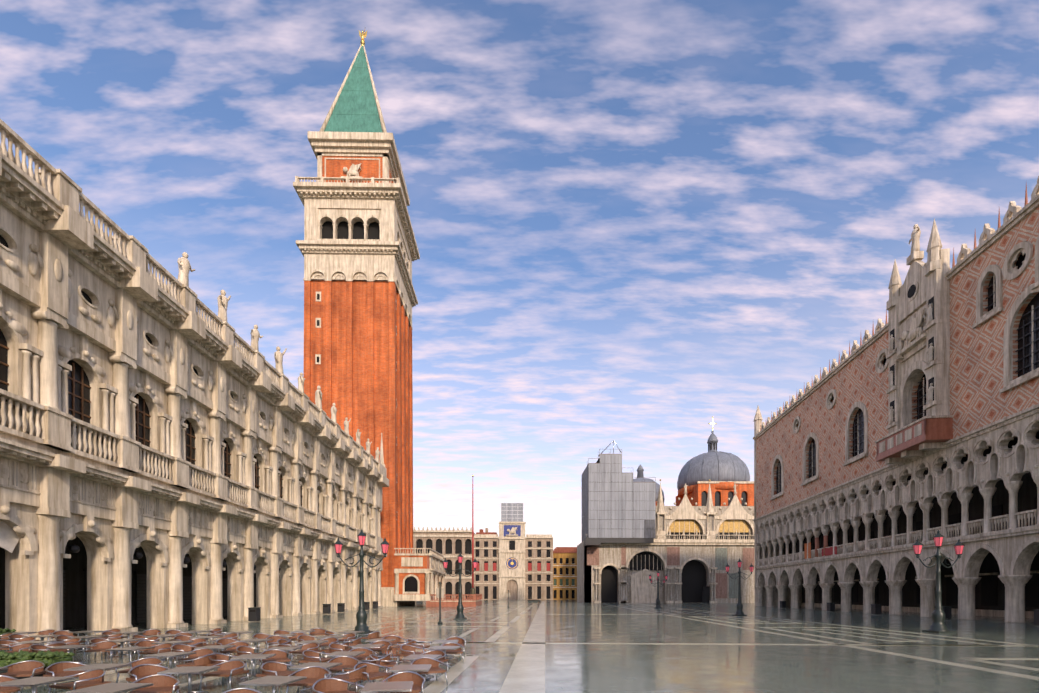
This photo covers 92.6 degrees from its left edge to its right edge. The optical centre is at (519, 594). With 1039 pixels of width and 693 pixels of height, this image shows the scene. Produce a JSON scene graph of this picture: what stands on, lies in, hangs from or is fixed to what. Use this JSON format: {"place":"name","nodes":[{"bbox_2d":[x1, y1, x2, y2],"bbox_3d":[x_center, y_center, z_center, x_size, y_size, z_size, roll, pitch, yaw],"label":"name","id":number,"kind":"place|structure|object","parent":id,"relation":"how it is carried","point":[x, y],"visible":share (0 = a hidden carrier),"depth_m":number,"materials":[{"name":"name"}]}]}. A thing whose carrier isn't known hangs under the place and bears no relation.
{"place":"outdoors","nodes":[
{"label":"outdoors","id":0,"kind":"place"},
{"bbox_2d":[0,600,1038,692],"bbox_3d":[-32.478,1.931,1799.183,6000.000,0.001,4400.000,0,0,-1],"label":"ground","id":1,"kind":"structure","parent":0,"point":[624,668],"depth_m":17.30,"materials":[{"name":"grey stone"}]},
{"bbox_2d":[0,640,16,650],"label":"cafe chair","id":2,"kind":"object","parent":1,"relation":"on","point":[4,643],"visible":0.46,"depth_m":15.25,"materials":[{"name":"brown"}]},
{"bbox_2d":[0,675,23,692],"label":"cafe chair","id":3,"kind":"object","parent":1,"relation":"on","point":[3,678],"visible":0.56,"depth_m":8.54,"materials":[{"name":"brown"}]},
{"bbox_2d":[5,642,33,652],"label":"cafe chair","id":4,"kind":"object","parent":1,"relation":"on","point":[20,647],"visible":0.42,"depth_m":14.32,"materials":[{"name":"brown"}]},
{"bbox_2d":[0,660,46,676],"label":"cafe chair","id":5,"kind":"object","parent":1,"relation":"on","point":[29,668],"visible":0.79,"depth_m":10.41,"materials":[{"name":"brown wicker"}]},
{"bbox_2d":[0,119,63,635],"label":"building facade","id":6,"kind":"structure","parent":1,"relation":"on","point":[30,204],"depth_m":20.15,"materials":[{"name":"beige stone"}]},
{"bbox_2d":[0,521,18,552],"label":"library awnings","id":7,"kind":"object","parent":6,"relation":"attached to","point":[9,538],"visible":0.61,"depth_m":19.93,"materials":[{"name":"white fabric"}]},
{"bbox_2d":[0,628,74,678],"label":"hedge planters","id":8,"kind":"object","parent":1,"relation":"on","point":[47,658],"visible":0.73,"depth_m":10.77,"materials":[{"name":"green"}]},
{"bbox_2d":[0,677,75,692],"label":"cafe table","id":9,"kind":"object","parent":1,"relation":"on","point":[33,682],"visible":1,"depth_m":8.13,"materials":[{"name":"grey metal"}]},
{"bbox_2d":[29,644,68,652],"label":"cafe chair","id":10,"kind":"object","parent":1,"relation":"on","point":[36,648],"visible":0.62,"depth_m":13.88,"materials":[{"name":"brown"}]},
{"bbox_2d":[42,661,85,692],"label":"cafe chair","id":11,"kind":"object","parent":1,"relation":"on","point":[55,669],"visible":0.54,"depth_m":10.17,"materials":[{"name":"brown wicker"}]},
{"bbox_2d":[47,638,84,651],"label":"cafe chair","id":12,"kind":"object","parent":1,"relation":"on","point":[74,641],"visible":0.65,"depth_m":16.10,"materials":[{"name":"brown"}]},
{"bbox_2d":[46,645,96,662],"bbox_3d":[-12.317,1.682,13.658,0.738,0.500,0.738,0,0,-3],"label":"cafe table","id":13,"kind":"object","parent":1,"relation":"on","point":[72,647],"visible":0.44,"depth_m":13.57,"materials":[{"name":"grey"}]},
{"bbox_2d":[47,668,110,692],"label":"cafe chair","id":14,"kind":"object","parent":1,"relation":"on","point":[92,677],"visible":0.88,"depth_m":9.08,"materials":[{"name":"brown wicker"}]},
{"bbox_2d":[26,169,136,639],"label":"building facade","id":15,"kind":"structure","parent":1,"relation":"on","point":[88,266],"depth_m":22.48,"materials":[{"name":"beige stone"}]},
{"bbox_2d":[63,663,131,670],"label":"cafe table","id":16,"kind":"object","parent":1,"relation":"on","point":[96,666],"visible":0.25,"depth_m":9.77,"materials":[{"name":"grey"}]},
{"bbox_2d":[82,641,119,661],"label":"cafe chair","id":17,"kind":"object","parent":1,"relation":"on","point":[102,646],"visible":0.88,"depth_m":14.75,"materials":[{"name":"brown"}]},
{"bbox_2d":[66,683,152,692],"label":"cafe table","id":18,"kind":"object","parent":1,"relation":"on","point":[113,687],"visible":1,"depth_m":7.57,"materials":[{"name":"grey metal"}]},
{"bbox_2d":[100,639,142,656],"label":"cafe table","id":19,"kind":"object","parent":1,"relation":"on","point":[121,641],"visible":0.9,"depth_m":15.40,"materials":[{"name":"grey"}]},
{"bbox_2d":[63,235,188,631],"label":"building facade","id":20,"kind":"structure","parent":1,"relation":"on","point":[151,310],"depth_m":26.41,"materials":[{"name":"beige stone"}]},
{"bbox_2d":[105,647,154,667],"bbox_3d":[-10.319,1.682,13.169,0.738,0.500,0.738,0,0,5],"label":"cafe table","id":21,"kind":"object","parent":1,"relation":"on","point":[130,649],"visible":0.69,"depth_m":13.07,"materials":[{"name":"grey"}]},
{"bbox_2d":[115,657,165,682],"bbox_3d":[-8.222,1.672,10.826,0.735,0.522,0.679,0,0,-9],"label":"cafe chair","id":22,"kind":"object","parent":1,"relation":"on","point":[152,660],"visible":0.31,"depth_m":11.06,"materials":[{"name":"brown"}]},
{"bbox_2d":[133,640,157,657],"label":"cafe chair","id":23,"kind":"object","parent":1,"relation":"on","point":[144,643],"visible":0.62,"depth_m":15.14,"materials":[{"name":"brown"}]},
{"bbox_2d":[122,674,179,692],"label":"cafe chair","id":24,"kind":"object","parent":1,"relation":"on","point":[163,683],"visible":0.88,"depth_m":8.62,"materials":[{"name":"brown wicker"}]},
{"bbox_2d":[125,664,178,692],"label":"cafe chair","id":25,"kind":"object","parent":1,"relation":"on","point":[135,673],"visible":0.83,"depth_m":9.81,"materials":[{"name":"brown wicker"}]},
{"bbox_2d":[137,643,172,658],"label":"cafe chair","id":26,"kind":"object","parent":1,"relation":"on","point":[162,648],"visible":0.58,"depth_m":14.30,"materials":[{"name":"brown"}]},
{"bbox_2d":[83,284,228,627],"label":"building facade","id":27,"kind":"structure","parent":1,"relation":"on","point":[198,344],"depth_m":30.28,"materials":[{"name":"beige stone"}]},
{"bbox_2d":[143,652,195,674],"bbox_3d":[-8.389,1.682,11.927,0.738,0.500,0.738,0,0,8],"label":"cafe table","id":28,"kind":"object","parent":1,"relation":"on","point":[170,655],"visible":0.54,"depth_m":11.88,"materials":[{"name":"grey"}]},
{"bbox_2d":[166,644,197,664],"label":"cafe chair","id":29,"kind":"object","parent":1,"relation":"on","point":[180,648],"visible":0.58,"depth_m":13.92,"materials":[{"name":"brown"}]},
{"bbox_2d":[157,666,219,692],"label":"cafe table","id":30,"kind":"object","parent":1,"relation":"on","point":[189,670],"visible":1,"depth_m":9.46,"materials":[{"name":"grey metal"}]},
{"bbox_2d":[0,252,388,628],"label":"library","id":31,"kind":"structure","parent":1,"relation":"on","point":[76,563],"depth_m":33.20,"materials":[{"name":"beige stone"}]},
{"bbox_2d":[174,654,216,678],"bbox_3d":[-7.505,1.663,11.610,0.679,0.540,0.735,0,0,8],"label":"cafe chair","id":32,"kind":"object","parent":1,"relation":"on","point":[205,660],"visible":0.81,"depth_m":11.39,"materials":[{"name":"brown"}]},
{"bbox_2d":[176,648,214,664],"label":"cafe chair","id":33,"kind":"object","parent":1,"relation":"on","point":[203,651],"visible":0.38,"depth_m":12.95,"materials":[{"name":"brown"}]},
{"bbox_2d":[134,321,260,623],"bbox_3d":[-22.304,-7.919,34.491,7.300,19.700,4.585,0,0,0],"label":"facade bay","id":34,"kind":"object","parent":1,"relation":"on","point":[235,371],"visible":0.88,"depth_m":34.12,"materials":[{"name":"beige stone"}]},
{"bbox_2d":[194,645,235,652],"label":"cafe table","id":35,"kind":"object","parent":1,"relation":"on","point":[215,648],"visible":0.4,"depth_m":13.54,"materials":[{"name":"grey"}]},
{"bbox_2d":[199,660,248,689],"bbox_3d":[-6.138,1.673,10.372,0.735,0.521,0.679,0,0,6],"label":"cafe chair","id":36,"kind":"object","parent":1,"relation":"on","point":[229,668],"visible":0.94,"depth_m":10.52,"materials":[{"name":"brown wicker"}]},
{"bbox_2d":[203,653,248,677],"bbox_3d":[-6.961,1.667,11.752,0.679,0.532,0.735,0,0,7],"label":"cafe chair","id":37,"kind":"object","parent":1,"relation":"on","point":[220,658],"visible":0.58,"depth_m":11.94,"materials":[{"name":"brown"}]},
{"bbox_2d":[218,641,249,660],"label":"cafe chair","id":38,"kind":"object","parent":1,"relation":"on","point":[233,649],"visible":0.4,"depth_m":14.56,"materials":[{"name":"brown"}]},
{"bbox_2d":[183,350,285,620],"bbox_3d":[-22.274,-7.919,38.341,7.300,19.700,4.585,0,0,0],"label":"facade bay","id":39,"kind":"object","parent":1,"relation":"on","point":[264,392],"visible":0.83,"depth_m":38.25,"materials":[{"name":"beige stone"}]},
{"bbox_2d":[222,688,261,692],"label":"cafe chair","id":40,"kind":"object","parent":1,"relation":"on","point":[242,690],"visible":1,"depth_m":7.49,"materials":[{"name":"brown"}]},
{"bbox_2d":[232,646,264,667],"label":"cafe chair","id":41,"kind":"object","parent":1,"relation":"on","point":[241,650],"visible":0.62,"depth_m":13.54,"materials":[{"name":"brown"}]},
{"bbox_2d":[230,654,275,678],"bbox_3d":[-6.151,1.682,11.491,0.738,0.500,0.738,0,0,-10],"label":"cafe table","id":42,"kind":"object","parent":1,"relation":"on","point":[253,657],"visible":0.77,"depth_m":11.39,"materials":[{"name":"grey"}]},
{"bbox_2d":[222,374,306,617],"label":"facade bay","id":43,"kind":"object","parent":1,"relation":"on","point":[288,410],"visible":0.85,"depth_m":42.11,"materials":[{"name":"beige stone"}]},
{"bbox_2d":[239,676,306,692],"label":"cafe table","id":44,"kind":"object","parent":1,"relation":"on","point":[273,681],"visible":1,"depth_m":8.23,"materials":[{"name":"grey metal"}]},
{"bbox_2d":[258,649,292,673],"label":"cafe chair","id":45,"kind":"object","parent":1,"relation":"on","point":[280,656],"visible":0.79,"depth_m":12.48,"materials":[{"name":"brown"}]},
{"bbox_2d":[265,635,288,648],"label":"cafe chair","id":46,"kind":"object","parent":1,"relation":"on","point":[276,638],"visible":0.56,"depth_m":16.79,"materials":[{"name":"brown"}]},
{"bbox_2d":[255,661,304,691],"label":"cafe chair","id":47,"kind":"object","parent":1,"relation":"on","point":[271,668],"visible":0.81,"depth_m":10.28,"materials":[{"name":"brown wicker"}]},
{"bbox_2d":[264,646,301,667],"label":"cafe table","id":48,"kind":"object","parent":1,"relation":"on","point":[292,648],"visible":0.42,"depth_m":13.07,"materials":[{"name":"grey"}]},
{"bbox_2d":[287,642,322,662],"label":"cafe chair","id":49,"kind":"object","parent":1,"relation":"on","point":[313,646],"visible":0.71,"depth_m":14.38,"materials":[{"name":"brown"}]},
{"bbox_2d":[290,393,323,615],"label":"facade bay","id":50,"kind":"object","parent":1,"relation":"on","point":[308,425],"visible":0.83,"depth_m":45.80,"materials":[{"name":"beige stone"}]},
{"bbox_2d":[285,666,330,692],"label":"cafe chair","id":51,"kind":"object","parent":1,"relation":"on","point":[313,674],"visible":0.67,"depth_m":9.50,"materials":[{"name":"brown wicker"}]},
{"bbox_2d":[289,662,341,690],"bbox_3d":[-4.106,1.682,10.033,0.738,0.500,0.738,0,0,7],"label":"cafe table","id":52,"kind":"object","parent":1,"relation":"on","point":[321,664],"visible":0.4,"depth_m":9.96,"materials":[{"name":"grey"}]},
{"bbox_2d":[279,423,351,612],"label":"facade bay","id":53,"kind":"object","parent":1,"relation":"on","point":[339,450],"visible":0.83,"depth_m":53.24,"materials":[{"name":"beige stone"}]},
{"bbox_2d":[298,650,336,669],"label":"cafe chair","id":54,"kind":"object","parent":1,"relation":"on","point":[310,656],"visible":0.67,"depth_m":12.32,"materials":[{"name":"brown"}]},
{"bbox_2d":[309,409,338,613],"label":"facade bay","id":55,"kind":"object","parent":1,"relation":"on","point":[325,439],"visible":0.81,"depth_m":49.58,"materials":[{"name":"beige stone"}]},
{"bbox_2d":[312,677,363,692],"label":"cafe chair","id":56,"kind":"object","parent":1,"relation":"on","point":[330,685],"visible":0.9,"depth_m":8.21,"materials":[{"name":"brown wicker"}]},
{"bbox_2d":[325,643,352,662],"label":"cafe chair","id":57,"kind":"object","parent":1,"relation":"on","point":[334,647],"visible":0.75,"depth_m":14.23,"materials":[{"name":"brown"}]},
{"bbox_2d":[324,651,364,673],"bbox_3d":[-4.226,1.682,12.049,0.738,0.500,0.738,0,0,0],"label":"cafe table","id":58,"kind":"object","parent":1,"relation":"on","point":[346,653],"visible":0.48,"depth_m":11.97,"materials":[{"name":"grey"}]},
{"bbox_2d":[327,656,361,681],"bbox_3d":[-3.907,1.670,11.043,0.735,0.526,0.679,0,0,-26],"label":"cafe chair","id":59,"kind":"object","parent":1,"relation":"on","point":[348,662],"visible":0.54,"depth_m":11.27,"materials":[{"name":"brown"}]},
{"bbox_2d":[324,665,370,691],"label":"cafe chair","id":60,"kind":"object","parent":1,"relation":"on","point":[356,675],"visible":0.81,"depth_m":9.51,"materials":[{"name":"brown"}]},
{"bbox_2d":[339,435,362,610],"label":"facade bay","id":61,"kind":"object","parent":1,"relation":"on","point":[352,459],"visible":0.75,"depth_m":57.33,"materials":[{"name":"beige stone"}]},
{"bbox_2d":[293,30,419,606],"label":"campanile","id":62,"kind":"structure","parent":1,"relation":"on","point":[358,248],"depth_m":77.40,"materials":[{"name":"orange"}]},
{"bbox_2d":[334,529,388,633],"bbox_3d":[-7.839,-0.676,24.635,2.743,5.215,0.920,0,0,-1],"label":"street lamp","id":63,"kind":"object","parent":1,"relation":"on","point":[361,617],"visible":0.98,"depth_m":24.54,"materials":[{"name":"black metal"}]},
{"bbox_2d":[351,445,372,609],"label":"facade bay","id":64,"kind":"object","parent":1,"relation":"on","point":[363,467],"visible":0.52,"depth_m":59.75,"materials":[{"name":"beige stone"}]},
{"bbox_2d":[349,647,376,659],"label":"cafe chair","id":65,"kind":"object","parent":1,"relation":"on","point":[368,652],"visible":0.5,"depth_m":13.18,"materials":[{"name":"brown"}]},
{"bbox_2d":[361,454,381,607],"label":"facade bay","id":66,"kind":"object","parent":1,"relation":"on","point":[372,475],"visible":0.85,"depth_m":64.02,"materials":[{"name":"beige stone"}]},
{"bbox_2d":[348,662,395,689],"bbox_3d":[-2.973,1.665,9.993,0.679,0.536,0.735,0,0,34],"label":"cafe chair","id":67,"kind":"object","parent":1,"relation":"on","point":[372,669],"visible":0.71,"depth_m":10.13,"materials":[{"name":"brown"}]},
{"bbox_2d":[358,653,392,673],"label":"cafe chair","id":68,"kind":"object","parent":1,"relation":"on","point":[386,658],"visible":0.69,"depth_m":11.42,"materials":[{"name":"brown"}]},
{"bbox_2d":[370,640,392,656],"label":"cafe chair","id":69,"kind":"object","parent":1,"relation":"on","point":[385,647],"visible":0.69,"depth_m":14.94,"materials":[{"name":"brown"}]},
{"bbox_2d":[369,654,398,672],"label":"cafe chair","id":70,"kind":"object","parent":1,"relation":"on","point":[375,657],"visible":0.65,"depth_m":11.46,"materials":[{"name":"brown"}]},
{"bbox_2d":[360,681,412,692],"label":"cafe table","id":71,"kind":"object","parent":1,"relation":"on","point":[387,687],"visible":1,"depth_m":7.61,"materials":[{"name":"grey metal"}]},
{"bbox_2d":[381,635,405,653],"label":"cafe chair","id":72,"kind":"object","parent":1,"relation":"on","point":[398,638],"visible":0.52,"depth_m":16.79,"materials":[{"name":"brown"}]},
{"bbox_2d":[382,671,425,692],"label":"cafe chair","id":73,"kind":"object","parent":1,"relation":"on","point":[417,679],"visible":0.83,"depth_m":8.85,"materials":[{"name":"brown wicker"}]},
{"bbox_2d":[388,664,431,689],"bbox_3d":[-2.132,1.682,9.742,0.738,0.500,0.738,0,0,-5],"label":"cafe table","id":74,"kind":"object","parent":1,"relation":"on","point":[415,668],"visible":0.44,"depth_m":9.55,"materials":[{"name":"grey"}]},
{"bbox_2d":[397,644,429,662],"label":"cafe chair","id":75,"kind":"object","parent":1,"relation":"on","point":[407,650],"visible":0.67,"depth_m":13.73,"materials":[{"name":"brown"}]},
{"bbox_2d":[402,654,441,679],"bbox_3d":[-2.235,1.682,11.415,0.738,0.500,0.738,0,0,3],"label":"cafe table","id":76,"kind":"object","parent":1,"relation":"on","point":[412,656],"visible":0.5,"depth_m":11.39,"materials":[{"name":"grey"}]},
{"bbox_2d":[410,657,448,684],"bbox_3d":[-1.973,1.661,10.659,0.735,0.545,0.679,0,0,-27],"label":"cafe chair","id":77,"kind":"object","parent":1,"relation":"on","point":[435,667],"visible":0.73,"depth_m":10.86,"materials":[{"name":"brown"}]},
{"bbox_2d":[412,650,448,674],"bbox_3d":[-2.170,1.665,12.221,0.735,0.535,0.679,0,0,20],"label":"cafe chair","id":78,"kind":"object","parent":1,"relation":"on","point":[439,652],"visible":0.48,"depth_m":12.46,"materials":[{"name":"brown"}]},
{"bbox_2d":[394,548,481,606],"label":"loggia","id":79,"kind":"object","parent":1,"relation":"on","point":[420,576],"visible":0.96,"depth_m":76.57,"materials":[{"name":"beige stone"}]},
{"bbox_2d":[427,646,461,666],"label":"cafe table","id":80,"kind":"object","parent":1,"relation":"on","point":[444,648],"visible":0.79,"depth_m":13.31,"materials":[{"name":"grey"}]},
{"bbox_2d":[441,642,464,662],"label":"cafe chair","id":81,"kind":"object","parent":1,"relation":"on","point":[458,651],"visible":0.6,"depth_m":14.32,"materials":[{"name":"brown"}]},
{"bbox_2d":[443,553,477,618],"bbox_3d":[-4.592,-0.676,38.398,2.743,5.215,0.920,0,0,-1],"label":"street lamp","id":82,"kind":"object","parent":1,"relation":"on","point":[460,614],"visible":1,"depth_m":38.30,"materials":[{"name":"black"}]},
{"bbox_2d":[470,475,474,593],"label":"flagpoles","id":83,"kind":"object","parent":1,"relation":"on","point":[472,589],"visible":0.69,"depth_m":104.20,"materials":[{"name":"brown"}]},
{"bbox_2d":[413,503,576,599],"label":"buildings","id":84,"kind":"structure","parent":1,"relation":"on","point":[515,561],"depth_m":169.50,"materials":[{"name":"beige stone"}]},
{"bbox_2d":[18,601,1038,692],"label":"paving lines","id":85,"kind":"object","parent":1,"relation":"on","point":[526,673],"visible":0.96,"depth_m":18.60,"materials":[{"name":"white stone"}]},
{"bbox_2d":[248,581,1038,624],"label":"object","id":86,"kind":"object","parent":1,"relation":"on","point":[254,613],"visible":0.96,"depth_m":37.95,"materials":[{"name":"black metal"}]},
{"bbox_2d":[649,571,667,607],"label":"street lamp","id":87,"kind":"object","parent":1,"relation":"on","point":[658,600],"visible":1,"depth_m":67.74,"materials":[{"name":"black"}]},
{"bbox_2d":[577,417,754,602],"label":"basilica","id":88,"kind":"structure","parent":1,"relation":"on","point":[691,544],"depth_m":108.35,"materials":[{"name":"beige stone"}]},
{"bbox_2d":[725,558,753,615],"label":"street lamp","id":89,"kind":"object","parent":1,"relation":"on","point":[739,611],"visible":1,"depth_m":44.75,"materials":[{"name":"black"}]},
{"bbox_2d":[753,516,814,605],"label":"arcade bay","id":90,"kind":"object","parent":1,"relation":"on","point":[761,568],"visible":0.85,"depth_m":78.28,"materials":[{"name":"grey stone"}]},
{"bbox_2d":[763,511,821,606],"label":"arcade bay","id":91,"kind":"object","parent":1,"relation":"on","point":[770,541],"visible":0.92,"depth_m":74.03,"materials":[{"name":"grey stone"}]},
{"bbox_2d":[774,506,840,607],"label":"arcade bay","id":92,"kind":"object","parent":1,"relation":"on","point":[782,535],"visible":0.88,"depth_m":69.60,"materials":[{"name":"grey stone"}]},
{"bbox_2d":[786,501,862,609],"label":"arcade bay","id":93,"kind":"object","parent":1,"relation":"on","point":[797,563],"visible":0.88,"depth_m":65.26,"materials":[{"name":"grey stone"}]},
{"bbox_2d":[800,494,884,610],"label":"arcade bay","id":94,"kind":"object","parent":1,"relation":"on","point":[814,564],"visible":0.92,"depth_m":61.37,"materials":[{"name":"grey stone"}]},
{"bbox_2d":[804,542,836,558],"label":"palace banners","id":95,"kind":"object","parent":94,"relation":"attached to","point":[829,551],"visible":0.79,"depth_m":59.14,"materials":[{"name":"fabric"}]},
{"bbox_2d":[816,487,908,611],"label":"arcade bay","id":96,"kind":"object","parent":1,"relation":"on","point":[828,518],"visible":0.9,"depth_m":57.35,"materials":[{"name":"grey stone"}]},
{"bbox_2d":[834,478,935,612],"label":"arcade bay","id":97,"kind":"object","parent":1,"relation":"on","point":[851,557],"visible":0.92,"depth_m":53.25,"materials":[{"name":"grey stone"}]},
{"bbox_2d":[753,176,1038,605],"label":"palace","id":98,"kind":"structure","parent":1,"relation":"on","point":[946,352],"depth_m":40.84,"materials":[{"name":"pink brick"}]},
{"bbox_2d":[815,535,827,556],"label":"pink palace columns","id":99,"kind":"structure","parent":98,"relation":"attached to","point":[817,543],"depth_m":60.55,"materials":[{"name":"stone"}]},
{"bbox_2d":[856,468,957,614],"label":"arcade bay","id":100,"kind":"object","parent":1,"relation":"on","point":[875,553],"visible":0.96,"depth_m":48.80,"materials":[{"name":"grey stone"}]},
{"bbox_2d":[912,530,964,632],"bbox_3d":[21.256,-0.676,25.172,2.743,5.215,0.920,0,0,-6],"label":"street lamp","id":101,"kind":"object","parent":1,"relation":"on","point":[938,619],"visible":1,"depth_m":25.09,"materials":[{"name":"black metal"}]},
{"bbox_2d":[881,458,1004,616],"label":"arcade bay","id":102,"kind":"object","parent":1,"relation":"on","point":[989,593],"visible":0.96,"depth_m":44.35,"materials":[{"name":"grey stone"}]},
{"bbox_2d":[912,442,1038,617],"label":"arcade bay","id":103,"kind":"object","parent":1,"relation":"on","point":[934,482],"visible":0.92,"depth_m":40.57,"materials":[{"name":"grey stone"}]},
{"bbox_2d":[946,423,1038,619],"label":"arcade bay","id":104,"kind":"object","parent":1,"relation":"on","point":[978,469],"visible":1,"depth_m":36.95,"materials":[{"name":"grey stone"}]},
{"bbox_2d":[991,404,1038,622],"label":"arcade bay","id":105,"kind":"object","parent":1,"relation":"on","point":[1018,460],"visible":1,"depth_m":33.39,"materials":[{"name":"grey stone"}]},
{"bbox_2d":[0,0,1038,549],"label":"sky","id":106,"kind":"structure","parent":0,"point":[637,224],"materials":[{"name":"blue"}]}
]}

